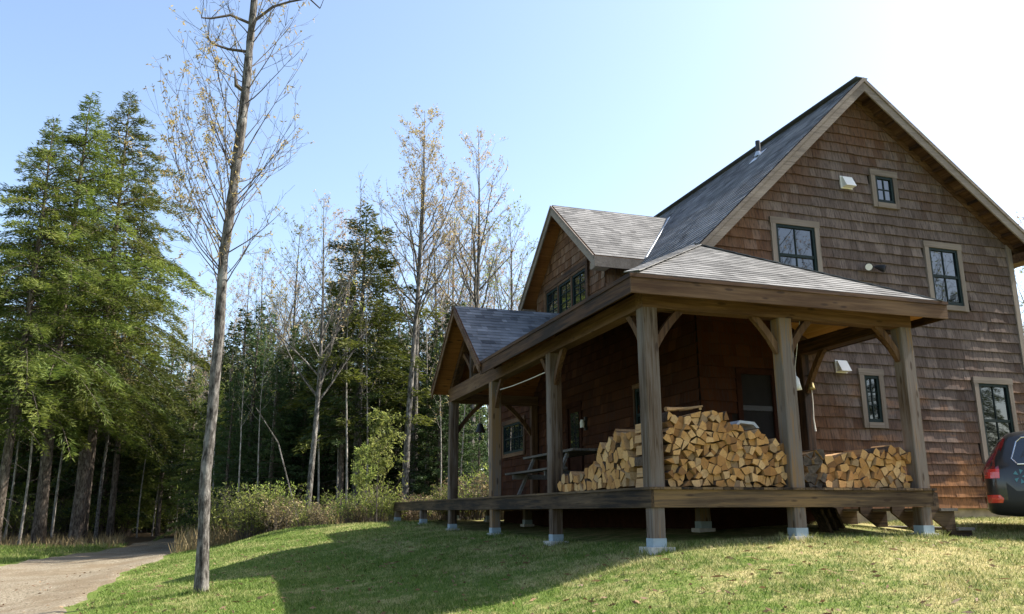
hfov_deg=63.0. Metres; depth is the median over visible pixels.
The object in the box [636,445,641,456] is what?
firewood log
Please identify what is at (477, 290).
maple tree
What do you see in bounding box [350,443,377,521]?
young tree
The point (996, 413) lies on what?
window
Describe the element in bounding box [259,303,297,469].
thin tree
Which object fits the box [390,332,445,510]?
conifer tree
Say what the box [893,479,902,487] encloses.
firewood log
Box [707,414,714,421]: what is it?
firewood log
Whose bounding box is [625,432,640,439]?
firewood log
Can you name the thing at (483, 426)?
conifer tree
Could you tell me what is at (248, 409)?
conifer tree
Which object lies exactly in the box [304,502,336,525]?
bush
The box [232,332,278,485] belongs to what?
thin tree
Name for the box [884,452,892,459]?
firewood log
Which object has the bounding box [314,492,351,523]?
bush
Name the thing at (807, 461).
firewood log
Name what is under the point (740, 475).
firewood log
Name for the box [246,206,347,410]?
bare tree
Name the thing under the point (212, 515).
bush
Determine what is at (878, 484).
firewood log
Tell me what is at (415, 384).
maple tree
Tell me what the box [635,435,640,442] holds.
firewood log
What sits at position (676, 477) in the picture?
firewood log
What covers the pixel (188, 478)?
conifer tree
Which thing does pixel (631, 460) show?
firewood log
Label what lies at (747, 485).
firewood log
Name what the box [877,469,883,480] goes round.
firewood log
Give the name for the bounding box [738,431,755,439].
firewood log
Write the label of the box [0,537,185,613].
driveway
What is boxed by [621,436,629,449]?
firewood log
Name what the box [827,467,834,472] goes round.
firewood log
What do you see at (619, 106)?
sky
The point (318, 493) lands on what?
thin tree
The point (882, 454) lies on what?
firewood log
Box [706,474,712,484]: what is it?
firewood log
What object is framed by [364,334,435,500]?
conifer tree
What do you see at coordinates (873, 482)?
firewood log
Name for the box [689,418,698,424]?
firewood log
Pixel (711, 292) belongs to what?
wooden house
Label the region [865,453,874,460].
firewood log
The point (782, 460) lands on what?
firewood log
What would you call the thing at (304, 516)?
bush
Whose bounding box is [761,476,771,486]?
firewood log
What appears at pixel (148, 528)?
conifer tree
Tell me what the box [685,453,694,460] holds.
firewood log
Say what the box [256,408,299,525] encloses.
leaning pole
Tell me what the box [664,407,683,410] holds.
kindling stick
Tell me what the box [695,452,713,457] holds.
firewood log
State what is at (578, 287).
window
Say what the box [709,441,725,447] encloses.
firewood log
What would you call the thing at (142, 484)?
thin tree
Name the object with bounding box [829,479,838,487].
firewood log
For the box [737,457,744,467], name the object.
firewood log
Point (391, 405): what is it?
conifer tree
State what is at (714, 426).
firewood log
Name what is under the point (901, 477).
firewood log
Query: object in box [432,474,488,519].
bush
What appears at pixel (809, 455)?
firewood log
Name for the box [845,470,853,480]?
firewood log
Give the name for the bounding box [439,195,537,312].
bare tree
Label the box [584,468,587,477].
firewood log
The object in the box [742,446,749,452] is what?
firewood log
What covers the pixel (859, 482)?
firewood log
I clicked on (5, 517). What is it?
bush
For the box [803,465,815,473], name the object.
firewood log
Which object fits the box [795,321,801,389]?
white wind bell
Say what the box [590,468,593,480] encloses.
firewood log
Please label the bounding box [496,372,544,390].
clothes line
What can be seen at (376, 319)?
pine tree
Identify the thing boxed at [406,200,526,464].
bare tree
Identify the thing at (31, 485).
hemlock tree
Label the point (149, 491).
conifer tree
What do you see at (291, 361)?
conifer tree
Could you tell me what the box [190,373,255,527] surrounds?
conifer tree
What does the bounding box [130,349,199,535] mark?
conifer tree
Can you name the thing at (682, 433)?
firewood log
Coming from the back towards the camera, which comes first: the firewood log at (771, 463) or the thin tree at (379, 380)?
the thin tree at (379, 380)
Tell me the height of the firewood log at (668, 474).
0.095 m
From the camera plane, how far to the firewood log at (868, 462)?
11.15 m
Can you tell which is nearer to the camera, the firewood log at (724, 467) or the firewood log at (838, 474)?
the firewood log at (724, 467)
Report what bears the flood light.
attached to the wooden house
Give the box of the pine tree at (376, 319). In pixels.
[275,202,445,508]
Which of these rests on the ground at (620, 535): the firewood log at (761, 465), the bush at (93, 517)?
the bush at (93, 517)
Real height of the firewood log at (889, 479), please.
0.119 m
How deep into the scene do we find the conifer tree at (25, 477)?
48.09 m
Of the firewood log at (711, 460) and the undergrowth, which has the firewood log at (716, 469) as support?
the firewood log at (711, 460)
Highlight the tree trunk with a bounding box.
[67,447,90,541]
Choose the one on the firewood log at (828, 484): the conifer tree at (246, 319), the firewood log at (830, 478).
the firewood log at (830, 478)
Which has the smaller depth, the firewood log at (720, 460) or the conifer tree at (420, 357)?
the firewood log at (720, 460)
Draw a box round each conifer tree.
[0,258,79,534]
[0,410,73,534]
[13,317,99,535]
[20,267,153,535]
[32,310,154,530]
[53,314,181,527]
[61,346,142,536]
[101,412,166,532]
[107,409,168,535]
[128,367,206,534]
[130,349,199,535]
[131,340,176,532]
[132,406,175,532]
[134,397,173,531]
[145,370,204,533]
[148,394,185,531]
[150,347,204,532]
[153,338,212,516]
[153,381,233,540]
[161,321,249,537]
[164,362,209,530]
[168,335,229,513]
[168,352,237,520]
[174,359,227,531]
[176,345,253,520]
[177,308,260,536]
[179,359,188,391]
[183,336,292,532]
[188,326,256,466]
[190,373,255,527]
[199,301,294,508]
[210,341,268,507]
[212,312,286,498]
[223,383,299,504]
[229,351,307,503]
[242,345,314,485]
[253,325,325,509]
[255,324,327,461]
[260,357,345,512]
[279,299,354,507]
[282,341,335,503]
[282,388,327,508]
[285,310,312,374]
[290,348,344,505]
[294,326,372,512]
[298,280,397,521]
[322,274,409,502]
[326,356,395,502]
[334,304,421,503]
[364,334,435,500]
[374,314,458,498]
[380,352,407,502]
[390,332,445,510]
[390,338,477,513]
[398,374,447,500]
[400,308,433,382]
[404,326,421,385]
[409,300,488,489]
[421,396,486,499]
[422,301,488,484]
[430,298,469,435]
[460,407,486,462]
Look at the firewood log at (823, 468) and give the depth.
10.93 m
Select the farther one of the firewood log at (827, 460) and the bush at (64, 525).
the bush at (64, 525)
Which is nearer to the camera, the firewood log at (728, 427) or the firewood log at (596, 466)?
the firewood log at (728, 427)
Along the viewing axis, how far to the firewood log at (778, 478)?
10.62 m
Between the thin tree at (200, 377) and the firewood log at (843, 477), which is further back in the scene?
the thin tree at (200, 377)
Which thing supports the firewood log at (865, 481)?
on the wooden house
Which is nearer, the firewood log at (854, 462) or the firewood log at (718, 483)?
the firewood log at (718, 483)
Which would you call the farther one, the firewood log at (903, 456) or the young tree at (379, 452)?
the young tree at (379, 452)
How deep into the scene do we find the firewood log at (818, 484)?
10.84 m
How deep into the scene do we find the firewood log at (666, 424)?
10.36 m
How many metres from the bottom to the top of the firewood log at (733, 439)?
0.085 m
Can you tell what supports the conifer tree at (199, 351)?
on the ground at (620, 535)
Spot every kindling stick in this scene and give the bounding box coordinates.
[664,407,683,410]
[679,405,702,410]
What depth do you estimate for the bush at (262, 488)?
27.14 m
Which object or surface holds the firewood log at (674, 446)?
on the firewood log at (674, 452)
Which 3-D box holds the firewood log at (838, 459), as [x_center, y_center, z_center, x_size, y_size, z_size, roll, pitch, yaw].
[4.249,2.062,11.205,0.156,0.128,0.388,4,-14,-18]
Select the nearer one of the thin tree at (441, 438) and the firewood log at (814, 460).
the firewood log at (814, 460)
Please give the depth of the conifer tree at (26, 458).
46.28 m
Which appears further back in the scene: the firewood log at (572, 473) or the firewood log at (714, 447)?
the firewood log at (572, 473)
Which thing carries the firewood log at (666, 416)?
on the firewood log at (666, 424)
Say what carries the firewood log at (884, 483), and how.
on the wooden house
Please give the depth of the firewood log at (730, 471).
10.47 m
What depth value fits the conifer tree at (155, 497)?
56.27 m
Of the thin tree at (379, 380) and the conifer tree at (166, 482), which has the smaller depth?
the thin tree at (379, 380)
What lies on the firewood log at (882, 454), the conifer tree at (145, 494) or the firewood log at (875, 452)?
the firewood log at (875, 452)
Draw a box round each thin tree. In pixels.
[136,394,168,537]
[151,380,184,535]
[174,364,199,534]
[188,355,209,516]
[203,371,225,500]
[221,363,239,504]
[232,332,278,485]
[232,345,255,498]
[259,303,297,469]
[270,322,303,439]
[285,321,316,495]
[300,293,338,508]
[328,349,340,502]
[331,276,365,504]
[348,301,380,500]
[371,314,396,496]
[408,278,444,499]
[429,355,444,516]
[460,404,464,479]
[469,405,488,467]
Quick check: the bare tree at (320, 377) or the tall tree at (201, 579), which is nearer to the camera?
the tall tree at (201, 579)
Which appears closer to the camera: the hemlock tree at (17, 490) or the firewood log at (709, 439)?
the firewood log at (709, 439)
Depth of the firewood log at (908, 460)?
11.35 m
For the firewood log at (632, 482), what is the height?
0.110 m
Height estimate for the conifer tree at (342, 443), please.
9.735 m
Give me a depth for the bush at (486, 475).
25.25 m
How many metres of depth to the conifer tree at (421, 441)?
31.40 m
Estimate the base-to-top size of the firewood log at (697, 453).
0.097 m
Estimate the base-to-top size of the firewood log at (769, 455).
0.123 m
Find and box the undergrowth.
[0,499,500,552]
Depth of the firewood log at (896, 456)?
11.30 m
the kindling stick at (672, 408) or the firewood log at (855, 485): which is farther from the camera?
the firewood log at (855, 485)
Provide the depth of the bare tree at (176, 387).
54.03 m
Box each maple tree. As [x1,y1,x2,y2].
[351,104,463,499]
[356,127,485,501]
[416,126,523,485]
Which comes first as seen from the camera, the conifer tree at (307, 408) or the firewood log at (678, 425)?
the firewood log at (678, 425)
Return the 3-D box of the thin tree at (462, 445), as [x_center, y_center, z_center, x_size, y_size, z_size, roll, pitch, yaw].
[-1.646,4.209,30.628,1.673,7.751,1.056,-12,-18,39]
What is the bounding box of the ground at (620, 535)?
[0,517,1023,613]
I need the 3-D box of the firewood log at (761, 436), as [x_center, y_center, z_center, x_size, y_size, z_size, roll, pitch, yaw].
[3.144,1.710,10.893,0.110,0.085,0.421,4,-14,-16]
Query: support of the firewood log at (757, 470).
on the firewood log at (760, 478)
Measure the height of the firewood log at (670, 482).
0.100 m
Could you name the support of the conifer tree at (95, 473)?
on the ground at (620, 535)
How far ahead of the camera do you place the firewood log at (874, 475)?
11.12 m
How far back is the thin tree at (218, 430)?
33.94 m
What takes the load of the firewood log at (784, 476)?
on the firewood log
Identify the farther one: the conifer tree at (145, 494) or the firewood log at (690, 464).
the conifer tree at (145, 494)
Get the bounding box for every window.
[502,415,525,458]
[545,284,557,312]
[557,275,571,313]
[571,265,585,305]
[632,383,640,428]
[768,216,822,271]
[857,368,888,428]
[868,168,900,209]
[921,240,969,311]
[970,376,1018,463]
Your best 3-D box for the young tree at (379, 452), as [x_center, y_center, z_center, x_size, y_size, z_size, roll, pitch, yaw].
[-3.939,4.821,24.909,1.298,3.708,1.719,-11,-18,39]
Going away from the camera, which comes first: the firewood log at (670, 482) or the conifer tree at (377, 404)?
the firewood log at (670, 482)
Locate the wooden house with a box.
[393,76,1023,554]
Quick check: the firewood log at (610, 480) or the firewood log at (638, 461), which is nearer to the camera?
the firewood log at (638, 461)
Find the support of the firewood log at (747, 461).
on the firewood log at (745, 470)
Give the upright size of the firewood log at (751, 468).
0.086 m
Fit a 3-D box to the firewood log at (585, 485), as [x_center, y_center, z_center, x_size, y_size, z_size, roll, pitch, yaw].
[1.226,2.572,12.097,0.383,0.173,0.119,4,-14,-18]
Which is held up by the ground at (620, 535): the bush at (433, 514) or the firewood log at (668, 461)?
the bush at (433, 514)
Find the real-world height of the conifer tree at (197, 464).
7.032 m
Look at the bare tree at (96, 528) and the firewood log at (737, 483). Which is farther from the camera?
the bare tree at (96, 528)
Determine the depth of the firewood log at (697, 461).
10.35 m
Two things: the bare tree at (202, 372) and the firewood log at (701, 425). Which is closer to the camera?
the firewood log at (701, 425)
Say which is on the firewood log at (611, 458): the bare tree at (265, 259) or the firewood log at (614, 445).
the firewood log at (614, 445)
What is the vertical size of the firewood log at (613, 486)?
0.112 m
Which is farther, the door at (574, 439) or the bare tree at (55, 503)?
the bare tree at (55, 503)
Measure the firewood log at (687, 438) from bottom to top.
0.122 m
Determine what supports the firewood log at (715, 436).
on the firewood log at (714, 447)
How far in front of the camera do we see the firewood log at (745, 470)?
10.50 m
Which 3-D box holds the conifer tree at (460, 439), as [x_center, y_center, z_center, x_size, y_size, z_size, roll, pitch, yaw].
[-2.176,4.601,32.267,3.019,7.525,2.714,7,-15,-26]
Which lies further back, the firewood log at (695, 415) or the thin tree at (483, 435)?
the thin tree at (483, 435)
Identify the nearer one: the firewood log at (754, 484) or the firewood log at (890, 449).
the firewood log at (754, 484)
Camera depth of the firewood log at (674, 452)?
10.25 m
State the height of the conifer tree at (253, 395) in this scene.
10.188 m
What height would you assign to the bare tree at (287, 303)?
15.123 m
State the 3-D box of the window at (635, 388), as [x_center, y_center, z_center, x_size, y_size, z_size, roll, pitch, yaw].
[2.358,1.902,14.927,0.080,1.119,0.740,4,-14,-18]
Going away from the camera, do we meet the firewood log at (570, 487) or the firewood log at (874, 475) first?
the firewood log at (874, 475)
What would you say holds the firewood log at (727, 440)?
on the firewood log
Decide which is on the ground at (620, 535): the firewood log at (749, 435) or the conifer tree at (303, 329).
the conifer tree at (303, 329)
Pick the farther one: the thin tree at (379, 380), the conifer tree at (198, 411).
the conifer tree at (198, 411)
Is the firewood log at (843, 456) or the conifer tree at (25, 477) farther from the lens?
the conifer tree at (25, 477)
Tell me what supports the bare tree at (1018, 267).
on the ground at (620, 535)
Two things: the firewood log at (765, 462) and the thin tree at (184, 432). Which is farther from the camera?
the thin tree at (184, 432)
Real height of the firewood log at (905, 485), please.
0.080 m
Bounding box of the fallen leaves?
[0,524,1023,613]
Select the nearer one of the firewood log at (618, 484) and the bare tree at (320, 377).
the firewood log at (618, 484)
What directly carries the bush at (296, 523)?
on the ground at (620, 535)
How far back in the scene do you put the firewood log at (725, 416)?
10.58 m
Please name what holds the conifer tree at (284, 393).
on the ground at (620, 535)
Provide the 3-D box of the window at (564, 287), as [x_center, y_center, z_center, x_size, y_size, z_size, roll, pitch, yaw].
[1.219,-0.227,18.930,0.080,0.829,0.843,4,-14,-18]
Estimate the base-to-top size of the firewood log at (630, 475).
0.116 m
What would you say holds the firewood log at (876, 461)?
on the firewood log at (872, 468)
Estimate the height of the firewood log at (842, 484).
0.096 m
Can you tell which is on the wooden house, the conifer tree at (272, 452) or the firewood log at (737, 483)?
the firewood log at (737, 483)
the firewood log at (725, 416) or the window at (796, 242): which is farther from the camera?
the window at (796, 242)
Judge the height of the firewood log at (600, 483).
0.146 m
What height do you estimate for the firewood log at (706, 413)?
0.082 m
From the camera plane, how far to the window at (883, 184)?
15.38 m
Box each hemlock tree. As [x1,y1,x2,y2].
[0,88,227,539]
[0,91,215,543]
[0,114,138,543]
[0,196,178,532]
[0,222,101,534]
[50,165,195,536]
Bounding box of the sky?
[0,0,1023,469]
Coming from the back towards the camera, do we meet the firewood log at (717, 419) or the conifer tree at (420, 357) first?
the conifer tree at (420, 357)
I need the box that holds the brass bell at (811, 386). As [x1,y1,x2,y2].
[806,374,815,430]
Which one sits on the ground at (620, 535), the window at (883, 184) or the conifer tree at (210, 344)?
the conifer tree at (210, 344)
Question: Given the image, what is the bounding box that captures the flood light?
[865,263,886,271]
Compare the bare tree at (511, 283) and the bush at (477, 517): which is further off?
the bare tree at (511, 283)
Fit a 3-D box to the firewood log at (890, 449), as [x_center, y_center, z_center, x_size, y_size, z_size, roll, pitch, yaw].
[5.093,1.981,11.498,0.142,0.143,0.362,4,-14,-18]
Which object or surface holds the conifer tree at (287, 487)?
on the ground at (620, 535)
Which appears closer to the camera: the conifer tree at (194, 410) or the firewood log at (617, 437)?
the firewood log at (617, 437)
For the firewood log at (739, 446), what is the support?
on the firewood log at (740, 452)
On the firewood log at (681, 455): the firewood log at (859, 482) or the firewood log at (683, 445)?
the firewood log at (683, 445)
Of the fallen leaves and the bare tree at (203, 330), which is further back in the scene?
the bare tree at (203, 330)
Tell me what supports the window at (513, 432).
in the wooden house
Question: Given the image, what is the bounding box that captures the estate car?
[982,431,1023,516]
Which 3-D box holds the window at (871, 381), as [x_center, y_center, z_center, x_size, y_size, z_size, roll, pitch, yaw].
[6.140,1.555,14.227,0.530,1.009,0.080,4,-14,-18]
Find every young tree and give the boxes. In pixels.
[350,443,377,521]
[351,407,408,521]
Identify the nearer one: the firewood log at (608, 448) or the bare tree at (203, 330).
the firewood log at (608, 448)
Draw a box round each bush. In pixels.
[1,491,35,540]
[2,491,20,529]
[10,501,51,537]
[31,501,66,536]
[47,498,72,537]
[64,493,128,535]
[115,499,146,535]
[176,481,247,541]
[212,503,234,535]
[213,484,277,541]
[227,490,292,538]
[232,477,294,533]
[248,478,309,530]
[255,494,305,531]
[283,509,304,527]
[287,494,317,527]
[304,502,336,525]
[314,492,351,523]
[323,488,368,524]
[341,503,367,523]
[355,478,400,522]
[358,497,382,522]
[380,494,410,519]
[394,498,419,520]
[399,492,430,520]
[407,495,432,519]
[424,495,442,519]
[428,482,466,520]
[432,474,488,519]
[443,462,488,519]
[458,491,483,519]
[465,456,503,519]
[469,473,503,519]
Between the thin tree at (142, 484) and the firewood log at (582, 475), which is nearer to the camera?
the firewood log at (582, 475)
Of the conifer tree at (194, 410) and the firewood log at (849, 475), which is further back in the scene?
the conifer tree at (194, 410)
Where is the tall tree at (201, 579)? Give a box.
[118,0,323,593]
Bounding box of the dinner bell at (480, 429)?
[475,408,485,439]
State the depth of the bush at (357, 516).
25.54 m
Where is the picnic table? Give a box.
[505,448,597,494]
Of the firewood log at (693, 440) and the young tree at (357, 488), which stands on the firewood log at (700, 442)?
the firewood log at (693, 440)
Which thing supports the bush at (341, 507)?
on the ground at (620, 535)
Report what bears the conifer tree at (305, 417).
on the ground at (620, 535)
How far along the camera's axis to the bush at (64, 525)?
43.86 m
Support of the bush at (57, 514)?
on the ground at (620, 535)
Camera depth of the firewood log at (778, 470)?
10.65 m
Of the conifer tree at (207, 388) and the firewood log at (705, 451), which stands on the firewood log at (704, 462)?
the firewood log at (705, 451)
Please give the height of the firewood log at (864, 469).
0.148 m
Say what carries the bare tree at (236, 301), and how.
on the ground at (620, 535)
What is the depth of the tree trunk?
39.79 m
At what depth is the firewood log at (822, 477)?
10.84 m
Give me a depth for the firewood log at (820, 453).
10.94 m
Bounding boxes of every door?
[565,400,583,470]
[735,368,781,465]
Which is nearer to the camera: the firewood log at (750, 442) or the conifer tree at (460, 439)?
the firewood log at (750, 442)
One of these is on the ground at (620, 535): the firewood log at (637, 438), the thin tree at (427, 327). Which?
the thin tree at (427, 327)
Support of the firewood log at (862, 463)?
on the firewood log at (857, 470)
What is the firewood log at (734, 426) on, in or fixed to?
on the firewood log at (735, 434)
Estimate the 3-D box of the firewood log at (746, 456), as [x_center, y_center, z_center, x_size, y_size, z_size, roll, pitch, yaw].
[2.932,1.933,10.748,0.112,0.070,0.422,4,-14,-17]
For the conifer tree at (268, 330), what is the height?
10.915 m
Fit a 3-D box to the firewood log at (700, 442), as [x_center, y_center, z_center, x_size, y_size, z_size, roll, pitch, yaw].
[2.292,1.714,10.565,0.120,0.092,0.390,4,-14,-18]
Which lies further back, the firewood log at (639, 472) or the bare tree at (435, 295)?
the bare tree at (435, 295)
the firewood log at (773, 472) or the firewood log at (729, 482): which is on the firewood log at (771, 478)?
the firewood log at (773, 472)
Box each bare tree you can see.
[3,320,41,539]
[12,277,58,544]
[50,297,94,538]
[92,320,141,540]
[136,311,205,391]
[148,321,207,532]
[156,289,215,532]
[169,279,250,399]
[185,332,212,430]
[203,250,312,436]
[208,271,289,365]
[234,279,294,382]
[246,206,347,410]
[248,189,380,525]
[251,267,316,377]
[281,208,403,489]
[293,243,392,449]
[325,226,409,366]
[382,197,496,376]
[393,178,497,341]
[394,220,486,438]
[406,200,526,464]
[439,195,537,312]
[443,241,521,461]
[481,249,530,310]
[496,268,528,308]
[1014,211,1023,324]
[1014,266,1023,330]
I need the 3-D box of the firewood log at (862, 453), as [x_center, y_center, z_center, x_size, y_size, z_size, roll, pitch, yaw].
[4.653,2.018,11.351,0.140,0.141,0.378,4,-14,-18]
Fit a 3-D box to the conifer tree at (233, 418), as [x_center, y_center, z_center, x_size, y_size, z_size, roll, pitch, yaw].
[-11.286,5.805,37.440,4.714,9.295,4.908,-4,-14,17]
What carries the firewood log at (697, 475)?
on the firewood log
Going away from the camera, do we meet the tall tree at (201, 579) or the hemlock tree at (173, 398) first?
the tall tree at (201, 579)
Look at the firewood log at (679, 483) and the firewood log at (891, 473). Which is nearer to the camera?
the firewood log at (679, 483)
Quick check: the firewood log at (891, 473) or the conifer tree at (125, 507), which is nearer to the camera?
the firewood log at (891, 473)
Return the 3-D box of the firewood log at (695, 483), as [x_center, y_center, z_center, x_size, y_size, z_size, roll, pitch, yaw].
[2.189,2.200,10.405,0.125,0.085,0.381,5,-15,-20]
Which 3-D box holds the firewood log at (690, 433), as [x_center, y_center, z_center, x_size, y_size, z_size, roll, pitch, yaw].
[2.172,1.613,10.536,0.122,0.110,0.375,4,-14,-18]
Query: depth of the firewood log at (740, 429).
10.65 m
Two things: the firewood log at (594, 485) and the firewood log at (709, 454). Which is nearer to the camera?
the firewood log at (709, 454)
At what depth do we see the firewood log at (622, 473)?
10.92 m
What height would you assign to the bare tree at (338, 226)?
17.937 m
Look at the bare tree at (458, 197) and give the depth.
47.63 m
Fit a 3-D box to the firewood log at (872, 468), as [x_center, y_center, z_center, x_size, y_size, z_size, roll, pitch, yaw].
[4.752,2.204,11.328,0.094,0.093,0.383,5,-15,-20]
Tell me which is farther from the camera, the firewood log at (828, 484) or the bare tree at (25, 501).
the bare tree at (25, 501)
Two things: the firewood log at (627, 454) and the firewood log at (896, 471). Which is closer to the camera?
the firewood log at (627, 454)
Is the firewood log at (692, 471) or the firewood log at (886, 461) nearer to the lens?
the firewood log at (692, 471)
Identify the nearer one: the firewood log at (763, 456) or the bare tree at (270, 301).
the firewood log at (763, 456)
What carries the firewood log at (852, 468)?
on the firewood log
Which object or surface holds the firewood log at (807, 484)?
on the wooden house
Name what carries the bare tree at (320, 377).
on the ground at (620, 535)
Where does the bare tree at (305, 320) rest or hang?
on the ground at (620, 535)
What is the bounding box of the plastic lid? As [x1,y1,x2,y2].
[730,420,758,429]
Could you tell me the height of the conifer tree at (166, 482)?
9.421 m
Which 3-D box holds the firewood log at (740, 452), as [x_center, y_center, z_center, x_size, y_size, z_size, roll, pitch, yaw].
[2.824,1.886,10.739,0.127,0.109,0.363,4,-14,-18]
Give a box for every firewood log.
[557,481,562,490]
[561,474,567,484]
[565,474,574,483]
[567,484,574,491]
[569,471,583,482]
[573,475,580,482]
[580,473,584,481]
[583,479,590,490]
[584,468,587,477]
[587,481,592,489]
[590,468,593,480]
[591,479,603,489]
[594,464,599,473]
[596,453,601,463]
[596,467,601,477]
[597,442,606,453]
[598,478,605,488]
[600,455,605,467]
[602,449,608,460]
[602,462,606,472]
[602,472,607,482]
[605,442,610,451]
[606,457,609,469]
[607,475,613,486]
[608,437,612,447]
[608,453,613,462]
[609,462,619,471]
[610,480,616,488]
[611,440,620,452]
[611,469,616,478]
[613,429,634,436]
[613,432,620,441]
[613,450,621,462]
[614,478,635,488]
[615,470,619,478]
[617,447,635,458]
[620,459,624,468]
[620,470,624,481]
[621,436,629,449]
[622,450,638,460]
[622,476,635,486]
[624,461,642,471]
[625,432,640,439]
[625,472,642,478]
[629,457,637,466]
[629,479,635,485]
[630,437,641,449]
[634,456,641,466]
[635,424,640,433]
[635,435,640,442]
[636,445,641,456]
[636,479,642,486]
[637,468,642,476]
[662,411,672,421]
[662,421,672,428]
[662,428,674,434]
[663,415,677,424]
[663,434,671,443]
[663,435,673,444]
[663,444,671,452]
[664,449,680,456]
[664,455,678,464]
[664,458,673,464]
[664,464,677,472]
[664,470,673,478]
[665,478,675,486]
[667,473,679,480]
[669,429,679,437]
[669,459,687,465]
[670,444,678,450]
[672,421,682,429]
[673,438,682,447]
[674,451,685,458]
[675,441,688,449]
[675,466,686,475]
[675,480,682,486]
[676,430,686,438]
[677,416,683,424]
[679,481,691,486]
[681,443,694,451]
[681,450,691,456]
[682,411,700,417]
[682,424,690,429]
[683,416,691,424]
[683,434,690,441]
[683,471,693,480]
[684,429,695,437]
[684,480,700,486]
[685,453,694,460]
[686,461,695,468]
[687,467,695,474]
[688,425,697,430]
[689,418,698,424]
[689,437,696,444]
[690,473,701,479]
[692,449,702,456]
[693,429,703,437]
[693,438,705,445]
[693,458,700,465]
[694,478,709,485]
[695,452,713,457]
[696,464,700,472]
[697,421,706,430]
[698,431,706,441]
[699,413,707,422]
[699,445,708,455]
[699,469,708,478]
[700,457,708,468]
[701,411,709,416]
[702,480,723,486]
[705,421,711,430]
[705,455,725,466]
[706,436,713,442]
[706,457,715,464]
[706,463,714,472]
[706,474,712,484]
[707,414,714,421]
[707,422,718,431]
[708,443,717,452]
[709,410,717,416]
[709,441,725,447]
[709,465,720,474]
[710,434,730,444]
[712,432,718,441]
[713,414,720,422]
[713,474,721,480]
[715,448,727,457]
[716,424,725,432]
[719,411,728,420]
[719,471,729,479]
[721,463,727,470]
[721,468,732,474]
[723,478,734,486]
[724,422,732,432]
[725,460,731,468]
[726,451,733,460]
[728,441,742,449]
[728,444,737,451]
[729,461,737,467]
[730,437,736,442]
[730,475,736,481]
[731,424,737,430]
[731,430,738,437]
[731,453,739,461]
[732,468,739,475]
[734,449,743,456]
[734,480,739,486]
[735,424,743,431]
[736,470,743,479]
[737,432,744,440]
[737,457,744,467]
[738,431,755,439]
[738,466,749,474]
[739,475,750,482]
[741,453,752,459]
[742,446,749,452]
[742,466,753,472]
[743,459,759,465]
[743,483,752,486]
[744,429,760,437]
[744,446,755,454]
[744,459,750,464]
[746,439,754,445]
[747,473,757,481]
[750,481,760,486]
[752,459,765,469]
[753,443,776,452]
[753,467,760,474]
[754,438,763,445]
[754,446,762,455]
[755,475,763,481]
[757,453,767,459]
[757,466,770,475]
[757,479,765,485]
[758,434,765,439]
[760,445,768,453]
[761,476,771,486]
[762,459,768,465]
[763,436,768,443]
[763,483,783,486]
[766,452,772,460]
[768,438,778,446]
[768,458,774,466]
[768,476,774,483]
[771,467,776,475]
[772,451,784,456]
[772,455,780,461]
[773,467,781,473]
[773,474,781,483]
[776,473,786,479]
[778,443,784,451]
[778,454,786,464]
[802,449,824,459]
[802,451,813,458]
[802,451,821,459]
[803,455,811,465]
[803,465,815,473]
[804,473,811,481]
[805,482,815,486]
[809,473,817,483]
[811,457,818,464]
[814,480,822,487]
[816,463,827,472]
[816,472,826,482]
[821,480,831,487]
[823,456,833,464]
[825,453,846,461]
[826,461,836,467]
[826,474,833,481]
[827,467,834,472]
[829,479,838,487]
[833,455,842,464]
[834,452,856,458]
[834,471,841,478]
[835,464,848,471]
[838,472,845,480]
[838,480,845,487]
[840,457,849,465]
[843,449,867,459]
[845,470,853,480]
[845,480,853,487]
[849,459,858,466]
[849,465,856,472]
[852,481,859,487]
[854,471,864,479]
[854,480,861,486]
[855,467,860,474]
[856,457,866,467]
[860,476,870,487]
[861,465,868,474]
[863,448,879,456]
[864,460,871,468]
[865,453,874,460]
[866,481,883,487]
[869,465,875,471]
[869,479,877,486]
[870,445,895,455]
[870,472,880,479]
[871,457,880,465]
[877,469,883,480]
[878,449,884,458]
[878,467,887,475]
[879,464,893,470]
[879,482,896,487]
[880,477,887,486]
[883,459,892,463]
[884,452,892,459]
[884,475,892,483]
[886,471,895,478]
[891,453,900,460]
[892,467,900,477]
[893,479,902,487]
[894,447,905,454]
[894,460,900,467]
[896,473,905,482]
[899,466,905,473]
[900,454,906,459]
[900,482,909,487]
[904,452,910,463]
[904,475,912,480]
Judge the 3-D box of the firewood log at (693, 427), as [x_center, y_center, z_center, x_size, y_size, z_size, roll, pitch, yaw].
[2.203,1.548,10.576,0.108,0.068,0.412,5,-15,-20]
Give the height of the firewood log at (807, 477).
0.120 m
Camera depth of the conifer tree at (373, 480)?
34.35 m
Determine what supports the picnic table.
on the wooden house
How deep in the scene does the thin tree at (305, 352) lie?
37.63 m
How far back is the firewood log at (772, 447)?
10.69 m
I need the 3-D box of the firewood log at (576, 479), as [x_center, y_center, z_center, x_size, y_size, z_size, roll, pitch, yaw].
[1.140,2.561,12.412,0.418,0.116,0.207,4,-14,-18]
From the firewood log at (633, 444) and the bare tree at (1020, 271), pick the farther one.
the bare tree at (1020, 271)
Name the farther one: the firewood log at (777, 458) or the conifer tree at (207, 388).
the conifer tree at (207, 388)
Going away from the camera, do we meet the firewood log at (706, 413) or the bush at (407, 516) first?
the firewood log at (706, 413)
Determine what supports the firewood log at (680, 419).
on the firewood log at (678, 425)
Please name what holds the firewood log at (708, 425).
on the firewood log
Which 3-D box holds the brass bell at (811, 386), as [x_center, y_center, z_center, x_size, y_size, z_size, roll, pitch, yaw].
[4.860,1.538,13.518,0.144,0.942,0.127,-9,-16,33]
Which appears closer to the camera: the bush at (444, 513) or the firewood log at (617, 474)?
the firewood log at (617, 474)
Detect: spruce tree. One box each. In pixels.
[368,294,426,501]
[409,319,467,492]
[444,404,488,490]

